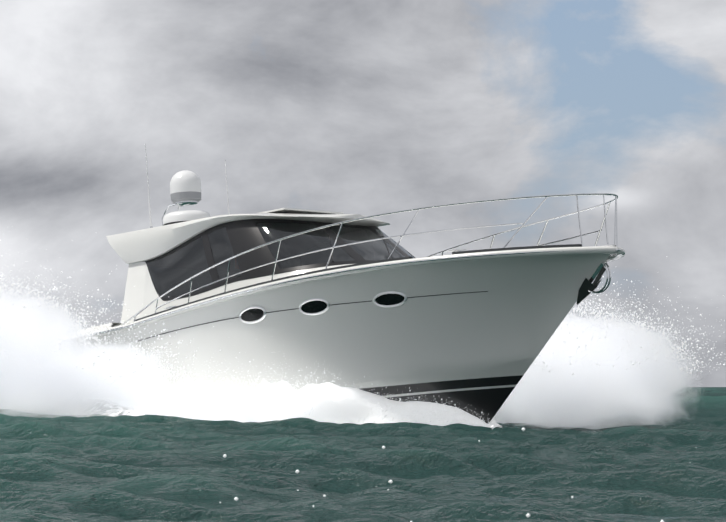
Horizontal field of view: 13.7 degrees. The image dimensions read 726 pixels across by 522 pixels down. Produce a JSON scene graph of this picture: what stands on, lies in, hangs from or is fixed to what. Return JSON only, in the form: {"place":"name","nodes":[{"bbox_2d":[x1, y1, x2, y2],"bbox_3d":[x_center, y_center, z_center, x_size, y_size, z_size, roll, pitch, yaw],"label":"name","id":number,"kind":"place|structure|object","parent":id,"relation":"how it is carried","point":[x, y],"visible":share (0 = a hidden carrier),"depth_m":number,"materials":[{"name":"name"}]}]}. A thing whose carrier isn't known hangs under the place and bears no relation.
{"place":"outdoors","nodes":[
{"label":"outdoors","id":0,"kind":"place"},
{"bbox_2d":[0,387,725,521],"bbox_3d":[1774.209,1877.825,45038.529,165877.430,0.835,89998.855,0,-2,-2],"label":"sea","id":1,"kind":"structure","parent":0,"point":[122,468],"depth_m":23.14,"materials":[{"name":"liquid"}]},
{"bbox_2d":[0,381,490,427],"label":"bow wave","id":2,"kind":"object","parent":1,"relation":"on","point":[309,391],"visible":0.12,"depth_m":51.25,"materials":[{"name":"white liquid"}]},
{"bbox_2d":[36,144,624,423],"bbox_3d":[-0.339,0.376,53.452,12.581,6.023,4.500,-10,-10,44],"label":"motor yacht","id":3,"kind":"object","parent":1,"relation":"on","point":[345,297],"visible":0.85,"depth_m":51.33,"materials":[{"name":"white plastic"}]},
{"bbox_2d":[0,226,724,425],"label":"spray droplets","id":4,"kind":"object","parent":1,"relation":"on","point":[570,331],"visible":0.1,"depth_m":53.00,"materials":[{"name":"white liquid"}]},
{"bbox_2d":[220,425,663,521],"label":"water droplets","id":5,"kind":"object","parent":1,"relation":"on","point":[297,471],"visible":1,"depth_m":8.47,"materials":[{"name":"white liquid"}]},
{"bbox_2d":[489,418,519,427],"bbox_3d":[0.792,2.730,56.698,5.558,1.106,11.833,0,-2,-2],"label":"foam","id":6,"kind":"object","parent":1,"relation":"on","point":[492,422],"visible":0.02,"depth_m":50.99,"materials":[{"name":"white liquid"}]},
{"bbox_2d":[0,0,725,428],"label":"sky","id":7,"kind":"structure","parent":0,"point":[362,107],"materials":[{"name":"grey"}]}
]}

